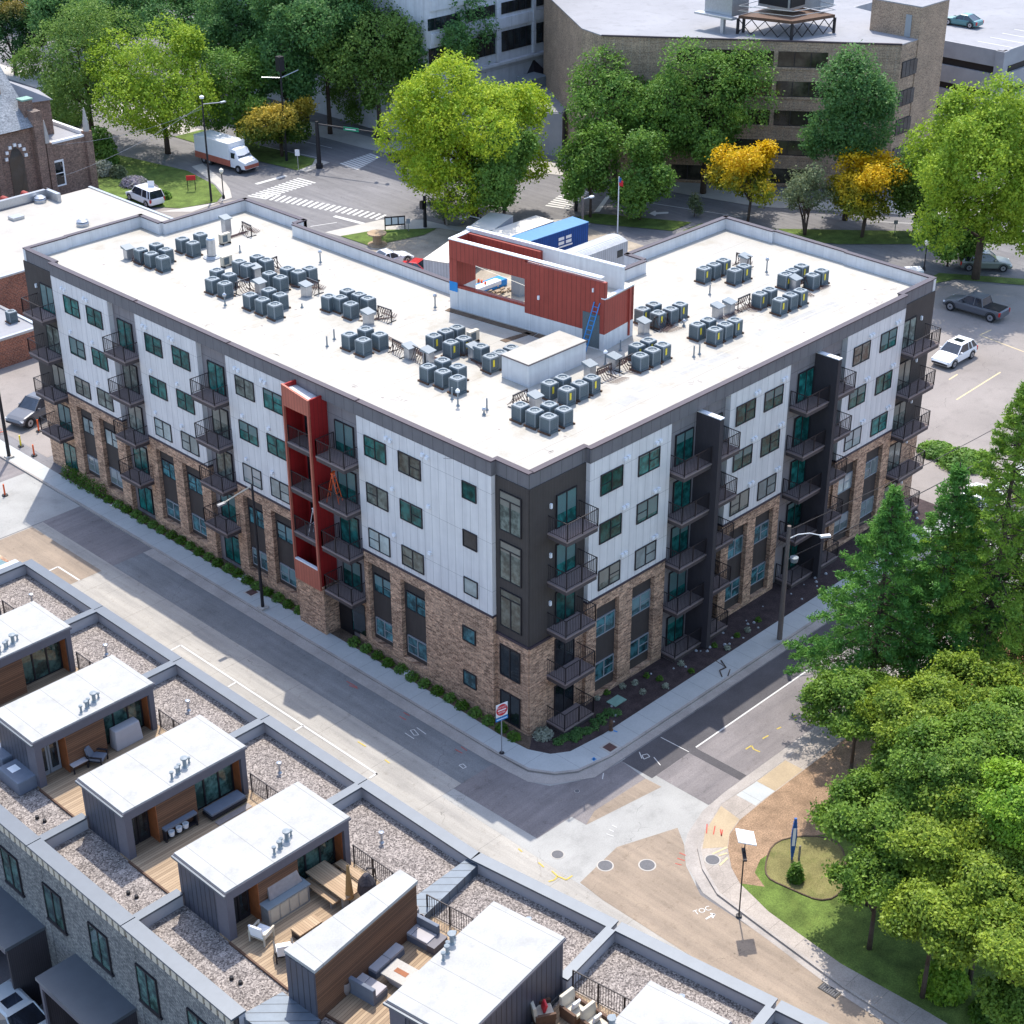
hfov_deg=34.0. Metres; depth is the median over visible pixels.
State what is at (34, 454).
delineator
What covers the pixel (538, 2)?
window
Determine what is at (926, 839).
tree
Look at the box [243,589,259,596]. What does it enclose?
access cover
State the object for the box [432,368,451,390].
condenser unit
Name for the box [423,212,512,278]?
trailer
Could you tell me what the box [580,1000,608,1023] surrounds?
armchair
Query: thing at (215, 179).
sidewalk
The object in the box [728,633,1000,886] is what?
pine straw
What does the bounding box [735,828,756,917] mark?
solar lamp
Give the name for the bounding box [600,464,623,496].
window
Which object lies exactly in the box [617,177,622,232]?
flag pole
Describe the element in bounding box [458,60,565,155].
flat building
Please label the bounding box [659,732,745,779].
road trench
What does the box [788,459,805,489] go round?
balcony door
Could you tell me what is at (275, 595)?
shrub
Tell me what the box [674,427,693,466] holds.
balcony door
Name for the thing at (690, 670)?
shrub
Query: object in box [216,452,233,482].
balcony door
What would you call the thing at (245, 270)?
condenser unit
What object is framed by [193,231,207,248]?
condenser unit
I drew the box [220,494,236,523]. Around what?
balcony door
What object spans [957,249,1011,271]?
parked car
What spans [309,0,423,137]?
tree
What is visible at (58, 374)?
balcony door
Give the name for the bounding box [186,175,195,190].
sandwich sign
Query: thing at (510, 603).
window
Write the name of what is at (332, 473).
step ladder
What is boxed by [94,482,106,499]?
shrub
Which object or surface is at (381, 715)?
road
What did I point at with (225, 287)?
condenser unit
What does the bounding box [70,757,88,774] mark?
side table
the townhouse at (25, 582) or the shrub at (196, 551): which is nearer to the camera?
the townhouse at (25, 582)
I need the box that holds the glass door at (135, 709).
[103,699,144,744]
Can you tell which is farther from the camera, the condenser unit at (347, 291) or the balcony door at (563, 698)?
the condenser unit at (347, 291)
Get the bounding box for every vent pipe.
[203,236,219,260]
[433,293,436,307]
[450,387,453,399]
[455,389,459,406]
[603,350,607,364]
[765,257,768,272]
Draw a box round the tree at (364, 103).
[354,75,376,116]
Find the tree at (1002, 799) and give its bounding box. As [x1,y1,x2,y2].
[971,753,1023,852]
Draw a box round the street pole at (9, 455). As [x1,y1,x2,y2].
[0,395,13,458]
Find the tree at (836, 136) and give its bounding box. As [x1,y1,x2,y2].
[796,39,904,220]
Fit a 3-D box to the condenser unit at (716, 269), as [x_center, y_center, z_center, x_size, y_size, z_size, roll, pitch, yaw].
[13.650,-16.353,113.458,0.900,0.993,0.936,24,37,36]
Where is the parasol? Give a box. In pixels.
[345,864,353,902]
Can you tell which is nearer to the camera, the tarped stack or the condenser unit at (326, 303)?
the condenser unit at (326, 303)
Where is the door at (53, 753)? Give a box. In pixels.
[41,741,61,772]
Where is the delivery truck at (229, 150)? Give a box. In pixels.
[193,130,258,173]
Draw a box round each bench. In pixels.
[305,877,339,908]
[335,859,361,880]
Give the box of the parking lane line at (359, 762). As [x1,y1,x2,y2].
[49,566,807,777]
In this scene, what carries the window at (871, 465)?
in the apartment building at (611, 538)
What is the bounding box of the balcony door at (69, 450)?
[63,442,78,471]
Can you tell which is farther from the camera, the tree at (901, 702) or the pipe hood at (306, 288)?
the pipe hood at (306, 288)
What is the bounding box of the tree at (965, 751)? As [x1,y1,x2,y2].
[880,707,1018,817]
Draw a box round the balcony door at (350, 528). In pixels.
[340,517,359,548]
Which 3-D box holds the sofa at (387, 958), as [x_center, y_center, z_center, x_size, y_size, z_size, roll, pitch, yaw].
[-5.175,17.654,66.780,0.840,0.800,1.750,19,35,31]
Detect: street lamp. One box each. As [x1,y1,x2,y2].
[199,95,225,201]
[217,484,268,610]
[261,55,297,160]
[581,195,593,219]
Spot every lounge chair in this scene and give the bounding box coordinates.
[84,745,108,765]
[248,919,274,946]
[272,938,292,963]
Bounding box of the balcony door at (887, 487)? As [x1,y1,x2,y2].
[883,482,896,507]
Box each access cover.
[234,573,245,582]
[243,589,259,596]
[599,741,619,753]
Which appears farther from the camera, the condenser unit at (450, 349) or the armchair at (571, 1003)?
the condenser unit at (450, 349)
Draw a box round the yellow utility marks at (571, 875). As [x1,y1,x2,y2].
[358,716,795,881]
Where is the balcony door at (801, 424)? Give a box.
[792,416,809,446]
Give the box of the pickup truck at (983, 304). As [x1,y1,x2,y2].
[943,291,1009,322]
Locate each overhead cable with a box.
[55,109,200,144]
[64,105,201,175]
[735,533,786,600]
[789,444,1012,557]
[791,414,1020,529]
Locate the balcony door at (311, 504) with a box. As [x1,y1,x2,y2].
[310,502,313,524]
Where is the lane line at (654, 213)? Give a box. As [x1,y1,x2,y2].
[261,141,912,226]
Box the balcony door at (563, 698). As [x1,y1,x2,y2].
[554,684,573,715]
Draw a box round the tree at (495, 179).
[463,117,544,213]
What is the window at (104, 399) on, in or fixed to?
in the apartment building at (611, 538)
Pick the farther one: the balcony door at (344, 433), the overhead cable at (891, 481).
the overhead cable at (891, 481)
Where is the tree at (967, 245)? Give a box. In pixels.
[908,212,991,266]
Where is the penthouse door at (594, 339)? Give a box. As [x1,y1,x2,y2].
[582,311,599,348]
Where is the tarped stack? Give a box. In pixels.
[476,276,506,290]
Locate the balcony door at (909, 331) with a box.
[901,315,917,349]
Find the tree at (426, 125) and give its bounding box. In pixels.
[371,47,556,222]
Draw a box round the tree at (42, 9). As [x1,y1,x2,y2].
[17,0,94,59]
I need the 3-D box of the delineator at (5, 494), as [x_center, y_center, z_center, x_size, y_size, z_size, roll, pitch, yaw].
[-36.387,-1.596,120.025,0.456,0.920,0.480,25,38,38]
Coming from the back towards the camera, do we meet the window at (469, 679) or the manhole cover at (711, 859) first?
the window at (469, 679)
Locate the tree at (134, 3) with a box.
[50,0,171,75]
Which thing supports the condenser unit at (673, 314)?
on the apartment building at (611, 538)
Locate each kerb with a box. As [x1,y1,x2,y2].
[0,455,1021,774]
[697,643,939,1023]
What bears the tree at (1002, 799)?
on the lawn at (834, 928)
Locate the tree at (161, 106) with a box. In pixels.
[80,12,225,153]
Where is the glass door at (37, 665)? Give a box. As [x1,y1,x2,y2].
[22,641,63,684]
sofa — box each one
[0,744,12,765]
[0,759,37,795]
[349,973,387,1005]
[368,943,404,979]
[407,913,447,955]
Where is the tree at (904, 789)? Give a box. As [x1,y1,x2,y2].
[868,764,930,814]
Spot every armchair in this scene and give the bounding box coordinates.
[530,997,556,1023]
[559,987,587,1023]
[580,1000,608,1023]
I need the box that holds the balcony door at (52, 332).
[45,324,61,354]
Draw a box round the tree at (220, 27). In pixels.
[190,0,273,99]
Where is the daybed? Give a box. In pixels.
[202,790,251,825]
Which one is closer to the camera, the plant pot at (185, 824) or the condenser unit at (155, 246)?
the plant pot at (185, 824)
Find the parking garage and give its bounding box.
[834,0,1023,136]
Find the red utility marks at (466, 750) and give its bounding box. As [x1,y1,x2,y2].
[346,681,685,864]
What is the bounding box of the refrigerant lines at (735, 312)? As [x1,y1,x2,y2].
[719,302,750,318]
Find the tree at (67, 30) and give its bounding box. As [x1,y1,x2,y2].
[7,0,151,129]
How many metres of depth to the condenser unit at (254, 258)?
114.81 m
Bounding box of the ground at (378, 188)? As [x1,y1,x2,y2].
[0,2,1023,1009]
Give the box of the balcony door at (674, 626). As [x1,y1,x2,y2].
[666,614,683,645]
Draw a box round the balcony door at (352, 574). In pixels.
[343,562,362,592]
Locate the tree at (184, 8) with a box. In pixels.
[118,0,227,84]
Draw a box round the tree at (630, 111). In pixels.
[559,42,664,180]
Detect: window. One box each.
[0,845,23,894]
[9,147,28,195]
[41,881,66,933]
[54,159,66,186]
[62,294,80,318]
[68,336,85,360]
[74,376,91,399]
[82,416,93,435]
[85,305,103,329]
[87,454,99,474]
[87,921,112,973]
[91,347,108,371]
[96,387,113,411]
[104,428,117,449]
[110,467,122,487]
[134,962,161,1016]
[144,332,162,358]
[149,375,167,400]
[154,417,172,442]
[161,458,175,480]
[166,498,179,520]
[171,345,190,371]
[176,388,194,414]
[180,430,199,456]
[186,1007,206,1023]
[187,472,202,495]
[192,513,206,535]
[234,374,254,402]
[238,419,258,446]
[242,462,262,489]
[248,505,263,529]
[252,547,267,570]
[262,387,282,415]
[266,433,285,460]
[270,476,289,504]
[276,520,292,545]
[280,562,296,587]
[353,605,365,635]
[363,434,386,464]
[366,482,388,511]
[368,527,390,556]
[373,573,390,598]
[376,616,392,642]
[397,450,420,481]
[399,498,422,528]
[401,544,423,574]
[406,590,425,618]
[407,634,426,661]
[428,13,459,30]
[428,43,460,65]
[461,480,476,503]
[462,529,476,552]
[462,624,475,645]
[463,576,477,599]
[463,669,476,690]
[465,4,494,22]
[466,34,495,58]
[499,489,521,538]
[499,539,521,587]
[499,643,520,684]
[500,587,521,635]
[500,688,520,728]
[501,0,531,13]
[501,25,531,51]
[536,0,543,5]
[536,22,543,42]
[595,653,613,681]
[596,609,614,637]
[598,559,620,591]
[599,513,621,544]
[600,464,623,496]
[617,249,622,257]
[630,632,648,659]
[632,588,650,616]
[634,539,656,570]
[636,493,658,524]
[638,446,660,476]
[672,164,716,179]
[676,78,712,93]
[677,48,725,64]
[678,107,721,122]
[722,109,769,124]
[724,80,771,95]
[725,50,773,66]
[725,576,739,601]
[726,139,767,152]
[728,534,742,559]
[729,488,749,516]
[732,443,752,472]
[735,397,756,426]
[751,561,765,585]
[754,520,768,543]
[757,473,776,500]
[760,429,780,457]
[763,383,783,412]
[770,168,813,183]
[773,110,822,125]
[773,140,818,155]
[776,81,824,97]
[778,51,827,67]
[833,511,848,534]
[838,471,852,494]
[843,425,861,451]
[848,383,866,409]
[852,340,870,366]
[860,495,873,517]
[864,456,878,478]
[870,411,887,436]
[874,369,892,395]
[879,326,897,352]
[892,144,907,158]
[894,115,910,135]
[897,87,914,106]
[900,58,917,78]
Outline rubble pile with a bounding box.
[486,286,510,294]
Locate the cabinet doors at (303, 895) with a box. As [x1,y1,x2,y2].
[270,888,307,922]
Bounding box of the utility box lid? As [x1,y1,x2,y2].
[607,695,626,706]
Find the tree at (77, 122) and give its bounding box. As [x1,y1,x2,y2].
[39,72,88,124]
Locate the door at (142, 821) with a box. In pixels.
[132,811,150,842]
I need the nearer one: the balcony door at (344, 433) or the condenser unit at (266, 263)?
the balcony door at (344, 433)
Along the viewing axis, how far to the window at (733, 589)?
105.49 m
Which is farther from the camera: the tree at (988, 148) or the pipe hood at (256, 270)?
the tree at (988, 148)
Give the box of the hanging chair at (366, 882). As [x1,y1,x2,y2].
[357,867,376,896]
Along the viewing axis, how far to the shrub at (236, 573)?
109.97 m
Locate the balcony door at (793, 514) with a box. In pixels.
[785,502,801,531]
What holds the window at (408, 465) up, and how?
in the apartment building at (611, 538)
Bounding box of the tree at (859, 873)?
[821,843,920,950]
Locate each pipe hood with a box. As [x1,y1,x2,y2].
[120,243,134,259]
[218,214,231,232]
[248,262,262,278]
[252,277,266,294]
[298,280,313,297]
[360,307,375,325]
[401,341,417,360]
[420,345,436,362]
[465,341,477,358]
[527,389,544,407]
[581,358,598,375]
[606,351,622,370]
[636,316,651,334]
[710,301,725,318]
[722,297,737,314]
[738,252,752,264]
[788,273,802,289]
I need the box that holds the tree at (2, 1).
[0,0,32,12]
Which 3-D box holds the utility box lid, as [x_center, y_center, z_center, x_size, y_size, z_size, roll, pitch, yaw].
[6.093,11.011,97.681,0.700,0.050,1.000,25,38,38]
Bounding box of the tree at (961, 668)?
[918,645,1023,711]
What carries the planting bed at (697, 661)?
on the ground at (378, 188)
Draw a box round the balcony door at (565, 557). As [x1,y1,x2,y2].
[555,543,575,577]
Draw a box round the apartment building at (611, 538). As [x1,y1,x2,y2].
[21,198,940,735]
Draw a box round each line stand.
[233,277,254,295]
[239,221,259,237]
[271,256,280,272]
[306,277,324,295]
[374,305,396,323]
[388,338,403,358]
[409,345,425,365]
[507,388,528,407]
[595,363,627,383]
[614,353,650,374]
[650,313,683,331]
[732,252,753,266]
[735,293,766,311]
[801,276,830,290]
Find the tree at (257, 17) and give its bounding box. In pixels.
[242,0,345,120]
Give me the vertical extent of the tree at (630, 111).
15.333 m
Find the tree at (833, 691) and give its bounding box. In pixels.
[792,665,896,773]
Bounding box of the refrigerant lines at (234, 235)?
[231,232,245,237]
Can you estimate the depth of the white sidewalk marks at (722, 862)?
85.87 m
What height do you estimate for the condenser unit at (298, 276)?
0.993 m
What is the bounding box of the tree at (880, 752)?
[857,737,927,774]
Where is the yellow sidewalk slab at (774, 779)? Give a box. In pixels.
[702,760,802,848]
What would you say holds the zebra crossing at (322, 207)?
on the ground at (378, 188)
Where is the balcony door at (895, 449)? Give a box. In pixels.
[887,442,901,471]
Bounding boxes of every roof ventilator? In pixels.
[8,213,24,221]
[34,195,46,203]
[76,218,88,227]
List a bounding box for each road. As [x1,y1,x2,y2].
[114,553,491,783]
[622,497,1023,777]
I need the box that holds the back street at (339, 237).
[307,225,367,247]
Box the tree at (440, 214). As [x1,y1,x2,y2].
[426,187,462,224]
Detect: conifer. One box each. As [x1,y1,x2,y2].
[781,482,965,713]
[845,461,1018,680]
[899,381,1023,686]
[962,511,1023,665]
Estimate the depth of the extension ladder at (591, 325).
101.98 m
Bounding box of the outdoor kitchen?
[260,870,310,925]
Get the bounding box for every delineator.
[2,484,7,496]
[18,435,23,447]
[31,444,36,456]
[36,419,41,432]
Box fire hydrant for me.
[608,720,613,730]
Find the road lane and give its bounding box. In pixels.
[0,522,688,954]
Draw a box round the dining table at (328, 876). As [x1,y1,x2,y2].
[306,860,359,908]
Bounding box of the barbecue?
[109,717,142,750]
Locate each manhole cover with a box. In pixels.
[551,850,564,858]
[597,860,613,870]
[638,859,655,870]
[704,854,720,864]
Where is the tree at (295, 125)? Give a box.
[234,94,319,156]
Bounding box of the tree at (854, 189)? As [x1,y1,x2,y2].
[824,146,911,237]
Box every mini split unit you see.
[218,231,230,245]
[220,254,232,267]
[466,328,479,341]
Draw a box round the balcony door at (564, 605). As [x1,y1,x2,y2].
[555,591,575,624]
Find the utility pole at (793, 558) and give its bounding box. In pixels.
[777,525,830,639]
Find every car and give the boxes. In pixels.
[0,978,45,1023]
[5,391,45,428]
[125,183,164,207]
[377,248,413,261]
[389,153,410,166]
[403,257,423,268]
[904,266,923,272]
[931,335,977,368]
[947,13,983,28]
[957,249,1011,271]
[963,482,999,510]
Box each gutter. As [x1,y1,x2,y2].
[143,484,1023,783]
[685,581,1017,1023]
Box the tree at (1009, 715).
[950,682,1023,765]
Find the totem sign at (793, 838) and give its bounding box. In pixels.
[790,818,800,859]
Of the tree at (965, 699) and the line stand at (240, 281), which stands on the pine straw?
the tree at (965, 699)
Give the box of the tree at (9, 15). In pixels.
[0,0,48,74]
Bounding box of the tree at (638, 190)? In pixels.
[606,125,679,219]
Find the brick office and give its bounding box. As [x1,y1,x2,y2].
[543,0,949,190]
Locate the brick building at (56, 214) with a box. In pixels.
[0,186,171,368]
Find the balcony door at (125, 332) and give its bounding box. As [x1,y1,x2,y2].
[116,318,133,351]
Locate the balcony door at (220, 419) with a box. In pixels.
[211,408,229,439]
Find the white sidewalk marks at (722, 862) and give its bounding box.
[712,847,727,864]
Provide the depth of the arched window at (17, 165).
174.95 m
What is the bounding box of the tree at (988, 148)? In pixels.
[897,66,1023,279]
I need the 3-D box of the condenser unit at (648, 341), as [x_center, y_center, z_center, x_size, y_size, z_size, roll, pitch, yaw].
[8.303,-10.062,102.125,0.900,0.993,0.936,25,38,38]
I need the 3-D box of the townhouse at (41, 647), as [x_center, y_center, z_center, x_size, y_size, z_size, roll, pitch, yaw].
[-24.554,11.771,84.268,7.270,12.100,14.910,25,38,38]
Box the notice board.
[384,215,405,229]
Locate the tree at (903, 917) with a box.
[877,873,979,998]
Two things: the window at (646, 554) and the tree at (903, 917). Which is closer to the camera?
the tree at (903, 917)
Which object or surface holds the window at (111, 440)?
in the apartment building at (611, 538)
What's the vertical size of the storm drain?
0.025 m
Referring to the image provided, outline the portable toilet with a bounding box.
[511,275,524,296]
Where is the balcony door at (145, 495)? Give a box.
[138,487,154,514]
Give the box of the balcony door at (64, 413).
[57,403,72,432]
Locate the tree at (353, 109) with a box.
[315,73,364,124]
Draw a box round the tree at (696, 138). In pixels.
[625,34,783,193]
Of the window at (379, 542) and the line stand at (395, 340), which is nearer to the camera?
the window at (379, 542)
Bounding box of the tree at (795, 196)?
[778,161,838,234]
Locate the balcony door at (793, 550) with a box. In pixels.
[781,544,798,573]
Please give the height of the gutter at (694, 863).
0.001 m
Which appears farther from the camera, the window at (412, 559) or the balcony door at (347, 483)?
the balcony door at (347, 483)
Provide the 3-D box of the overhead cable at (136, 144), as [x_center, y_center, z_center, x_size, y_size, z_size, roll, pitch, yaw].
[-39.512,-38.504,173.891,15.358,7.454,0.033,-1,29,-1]
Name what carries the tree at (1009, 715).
on the lawn at (834, 928)
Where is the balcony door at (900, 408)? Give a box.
[891,401,906,432]
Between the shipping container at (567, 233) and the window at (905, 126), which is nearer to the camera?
the shipping container at (567, 233)
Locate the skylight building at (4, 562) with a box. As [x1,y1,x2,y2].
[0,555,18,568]
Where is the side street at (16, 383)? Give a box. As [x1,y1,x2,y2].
[0,200,374,456]
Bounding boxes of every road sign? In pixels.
[147,181,153,186]
[295,150,299,170]
[496,701,507,754]
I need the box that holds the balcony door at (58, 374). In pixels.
[51,364,67,394]
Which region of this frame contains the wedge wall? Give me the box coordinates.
[244,859,477,1023]
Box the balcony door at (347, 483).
[337,471,357,503]
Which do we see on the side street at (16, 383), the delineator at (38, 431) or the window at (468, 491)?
the delineator at (38, 431)
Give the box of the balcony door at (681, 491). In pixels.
[672,479,691,512]
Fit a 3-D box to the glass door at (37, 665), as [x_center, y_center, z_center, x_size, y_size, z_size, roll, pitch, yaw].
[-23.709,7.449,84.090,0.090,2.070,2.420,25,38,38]
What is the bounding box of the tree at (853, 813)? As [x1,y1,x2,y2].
[804,765,917,906]
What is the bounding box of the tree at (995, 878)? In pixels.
[917,836,1023,983]
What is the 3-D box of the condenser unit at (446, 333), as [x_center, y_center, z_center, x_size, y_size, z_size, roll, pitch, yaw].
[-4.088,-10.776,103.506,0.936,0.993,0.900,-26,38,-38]
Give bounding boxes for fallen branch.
[710,657,730,676]
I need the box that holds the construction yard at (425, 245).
[370,222,642,301]
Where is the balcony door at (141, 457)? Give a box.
[133,447,149,474]
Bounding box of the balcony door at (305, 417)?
[304,415,307,436]
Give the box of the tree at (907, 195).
[885,137,940,235]
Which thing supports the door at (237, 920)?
in the townhouse at (201, 958)
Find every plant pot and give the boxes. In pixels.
[168,829,174,836]
[175,825,181,832]
[182,821,188,828]
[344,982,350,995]
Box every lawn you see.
[98,130,435,244]
[576,213,1019,243]
[740,834,998,1023]
[935,273,1023,284]
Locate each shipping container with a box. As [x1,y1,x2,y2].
[491,215,553,235]
[510,216,588,249]
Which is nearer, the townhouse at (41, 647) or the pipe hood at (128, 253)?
the townhouse at (41, 647)
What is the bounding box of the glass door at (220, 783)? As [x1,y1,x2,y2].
[195,764,234,809]
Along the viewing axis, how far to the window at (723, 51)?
175.89 m
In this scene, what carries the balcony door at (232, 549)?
in the apartment building at (611, 538)
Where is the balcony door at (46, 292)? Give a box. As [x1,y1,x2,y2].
[39,282,55,314]
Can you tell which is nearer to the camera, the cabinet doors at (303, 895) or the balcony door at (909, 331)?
the cabinet doors at (303, 895)
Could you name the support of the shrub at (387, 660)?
on the planting bed at (344, 635)
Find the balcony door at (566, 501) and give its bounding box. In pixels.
[556,485,576,528]
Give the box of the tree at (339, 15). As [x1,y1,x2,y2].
[277,0,384,133]
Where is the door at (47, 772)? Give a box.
[44,747,50,774]
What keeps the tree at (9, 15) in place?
on the sidewalk at (12, 76)
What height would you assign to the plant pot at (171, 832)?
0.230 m
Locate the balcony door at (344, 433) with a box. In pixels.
[334,419,354,457]
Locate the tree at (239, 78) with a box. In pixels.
[194,43,275,137]
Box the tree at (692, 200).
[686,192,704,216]
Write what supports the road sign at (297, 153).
on the sidewalk at (12, 76)
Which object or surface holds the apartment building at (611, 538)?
on the ground at (378, 188)
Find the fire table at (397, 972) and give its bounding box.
[381,958,418,987]
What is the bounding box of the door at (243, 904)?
[233,890,250,920]
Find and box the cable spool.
[367,229,386,247]
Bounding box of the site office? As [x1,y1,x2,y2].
[565,233,627,264]
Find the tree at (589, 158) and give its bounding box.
[551,116,626,217]
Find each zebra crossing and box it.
[248,178,315,198]
[259,193,385,219]
[340,153,378,169]
[545,191,588,208]
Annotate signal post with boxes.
[419,196,426,227]
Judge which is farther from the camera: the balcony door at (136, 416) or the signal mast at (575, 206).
the signal mast at (575, 206)
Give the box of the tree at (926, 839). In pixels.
[883,804,996,889]
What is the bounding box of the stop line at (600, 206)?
[255,175,608,223]
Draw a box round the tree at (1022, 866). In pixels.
[995,841,1023,873]
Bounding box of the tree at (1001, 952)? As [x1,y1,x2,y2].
[946,902,1023,987]
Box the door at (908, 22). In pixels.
[904,14,911,36]
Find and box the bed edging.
[765,835,846,900]
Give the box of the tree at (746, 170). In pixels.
[701,137,782,221]
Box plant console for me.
[162,810,198,842]
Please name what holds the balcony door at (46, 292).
in the apartment building at (611, 538)
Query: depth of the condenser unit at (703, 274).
112.62 m
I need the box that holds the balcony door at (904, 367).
[896,359,911,391]
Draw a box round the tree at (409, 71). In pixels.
[370,24,479,91]
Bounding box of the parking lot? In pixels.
[910,283,1023,504]
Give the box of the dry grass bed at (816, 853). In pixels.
[766,837,844,898]
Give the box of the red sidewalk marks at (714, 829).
[706,824,722,835]
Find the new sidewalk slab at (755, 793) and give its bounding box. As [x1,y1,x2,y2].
[737,782,773,804]
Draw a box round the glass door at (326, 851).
[297,837,335,878]
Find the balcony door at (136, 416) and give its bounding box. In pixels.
[127,406,144,434]
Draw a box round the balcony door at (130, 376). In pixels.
[122,365,139,393]
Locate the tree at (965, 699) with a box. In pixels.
[943,682,997,721]
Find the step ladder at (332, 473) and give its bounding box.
[329,471,342,504]
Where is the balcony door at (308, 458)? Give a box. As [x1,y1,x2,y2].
[307,456,310,480]
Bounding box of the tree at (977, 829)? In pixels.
[918,776,1014,851]
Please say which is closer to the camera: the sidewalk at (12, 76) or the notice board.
the notice board
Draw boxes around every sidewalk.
[0,64,328,171]
[0,440,553,771]
[161,164,589,235]
[304,122,988,214]
[551,464,1023,771]
[701,637,973,1023]
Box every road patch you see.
[0,458,150,565]
[0,527,885,1023]
[454,536,1022,837]
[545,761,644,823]
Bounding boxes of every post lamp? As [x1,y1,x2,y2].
[219,168,224,198]
[922,240,928,270]
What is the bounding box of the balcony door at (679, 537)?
[670,525,688,557]
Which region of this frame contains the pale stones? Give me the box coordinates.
[610,511,928,721]
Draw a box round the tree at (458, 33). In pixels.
[399,0,501,81]
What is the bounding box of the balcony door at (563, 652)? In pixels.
[554,638,574,669]
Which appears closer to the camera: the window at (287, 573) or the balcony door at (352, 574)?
the balcony door at (352, 574)
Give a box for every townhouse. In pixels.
[0,559,102,620]
[0,601,181,706]
[0,655,269,1004]
[27,715,366,1023]
[121,779,479,1023]
[321,852,618,1023]
[552,922,777,1023]
[772,1000,828,1023]
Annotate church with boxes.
[0,67,98,197]
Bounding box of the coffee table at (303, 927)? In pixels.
[291,914,322,939]
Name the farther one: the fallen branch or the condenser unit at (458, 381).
the fallen branch
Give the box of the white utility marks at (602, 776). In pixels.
[405,728,659,836]
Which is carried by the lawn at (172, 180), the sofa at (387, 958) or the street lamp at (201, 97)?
the street lamp at (201, 97)
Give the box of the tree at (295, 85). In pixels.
[233,0,337,105]
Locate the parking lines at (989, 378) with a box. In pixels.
[949,330,1023,399]
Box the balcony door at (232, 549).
[224,536,240,564]
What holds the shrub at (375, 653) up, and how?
on the planting bed at (344, 635)
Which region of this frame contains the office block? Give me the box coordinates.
[231,0,543,143]
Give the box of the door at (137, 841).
[134,817,138,844]
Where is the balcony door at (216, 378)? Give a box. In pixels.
[206,359,225,396]
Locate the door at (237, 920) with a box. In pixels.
[235,897,238,923]
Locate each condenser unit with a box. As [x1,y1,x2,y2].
[5,309,19,324]
[133,247,147,264]
[143,251,158,269]
[149,242,163,252]
[155,254,172,273]
[158,247,175,262]
[174,236,189,254]
[185,240,202,258]
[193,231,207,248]
[204,276,220,295]
[209,267,224,280]
[216,280,235,299]
[221,272,239,288]
[231,258,246,277]
[239,262,254,280]
[241,292,258,311]
[249,254,264,263]
[253,296,270,316]
[258,257,275,274]
[261,287,276,301]
[262,270,276,286]
[266,301,285,321]
[272,274,290,291]
[272,292,290,309]
[279,265,294,282]
[289,269,306,287]
[302,265,319,282]
[319,293,335,312]
[332,294,348,314]
[339,287,354,300]
[340,331,357,352]
[341,301,361,320]
[351,291,366,309]
[353,336,374,357]
[357,326,373,338]
[359,295,377,311]
[371,331,390,351]
[417,363,436,384]
[425,332,442,353]
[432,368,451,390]
[434,356,451,368]
[437,328,453,341]
[441,339,461,359]
[447,374,468,396]
[449,324,465,339]
[449,363,468,380]
[455,335,471,356]
[471,343,489,364]
[480,353,501,374]
[491,349,506,370]
[503,344,518,351]
[509,401,529,424]
[523,406,543,430]
[537,412,560,436]
[540,379,558,400]
[540,400,558,412]
[554,374,571,387]
[554,405,574,428]
[556,385,577,406]
[570,379,590,402]
[583,374,602,396]
[626,342,645,360]
[629,352,650,373]
[633,306,650,324]
[640,337,656,348]
[644,346,662,368]
[645,301,661,311]
[650,310,666,329]
[654,341,672,362]
[662,306,679,325]
[672,301,689,321]
[687,321,705,341]
[694,265,712,284]
[700,316,716,335]
[704,326,724,346]
[706,261,722,280]
[716,257,730,276]
[717,321,734,341]
[724,267,743,286]
[726,317,743,337]
[736,263,752,281]
[749,290,768,310]
[762,286,777,306]
[769,296,788,316]
[775,271,791,290]
[782,292,798,311]
[785,267,800,275]
[792,287,808,307]
[794,263,808,281]
[802,272,820,291]
[814,268,829,286]
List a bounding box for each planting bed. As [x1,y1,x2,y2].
[59,470,531,748]
[529,495,943,753]
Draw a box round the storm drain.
[817,982,840,998]
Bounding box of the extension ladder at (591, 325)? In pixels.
[583,302,599,350]
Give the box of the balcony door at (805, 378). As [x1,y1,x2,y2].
[796,366,814,403]
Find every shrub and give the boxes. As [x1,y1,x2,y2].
[61,463,75,479]
[69,468,81,484]
[76,472,89,488]
[84,478,98,493]
[91,124,120,165]
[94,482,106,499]
[96,159,112,177]
[103,494,113,502]
[109,164,128,178]
[112,499,123,508]
[119,175,147,188]
[121,504,132,513]
[129,509,141,518]
[136,515,149,523]
[147,520,158,528]
[155,525,167,533]
[162,190,172,199]
[165,529,177,539]
[174,535,186,544]
[185,540,195,549]
[192,546,204,555]
[203,552,214,561]
[211,557,223,567]
[222,563,235,572]
[232,568,244,577]
[240,575,253,584]
[250,581,263,590]
[263,586,273,596]
[271,592,284,602]
[282,599,293,608]
[293,605,299,614]
[347,636,360,647]
[359,643,372,653]
[371,649,383,660]
[381,657,394,667]
[394,663,408,674]
[405,670,419,682]
[417,677,431,688]
[430,684,443,696]
[443,692,456,702]
[454,699,469,711]
[467,706,482,718]
[481,714,494,726]
[494,721,508,733]
[507,730,521,741]
[532,726,553,742]
[552,738,561,745]
[553,737,563,744]
[559,735,567,741]
[589,718,598,724]
[590,723,599,730]
[596,715,605,722]
[597,718,606,725]
[603,689,610,694]
[614,708,621,716]
[619,683,626,688]
[631,679,638,685]
[640,688,645,694]
[656,675,662,680]
[662,682,668,688]
[677,660,684,665]
[687,667,694,673]
[744,627,750,632]
[754,616,761,621]
[785,861,805,884]
[916,440,956,460]
[917,958,971,1006]
[935,446,990,475]
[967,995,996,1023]
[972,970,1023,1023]
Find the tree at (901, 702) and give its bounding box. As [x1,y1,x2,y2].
[847,669,974,747]
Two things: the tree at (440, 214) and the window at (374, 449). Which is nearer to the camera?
the window at (374, 449)
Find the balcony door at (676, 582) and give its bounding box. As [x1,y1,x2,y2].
[668,570,686,601]
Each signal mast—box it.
[315,121,388,168]
[574,143,577,211]
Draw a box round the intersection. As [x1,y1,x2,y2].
[0,473,709,891]

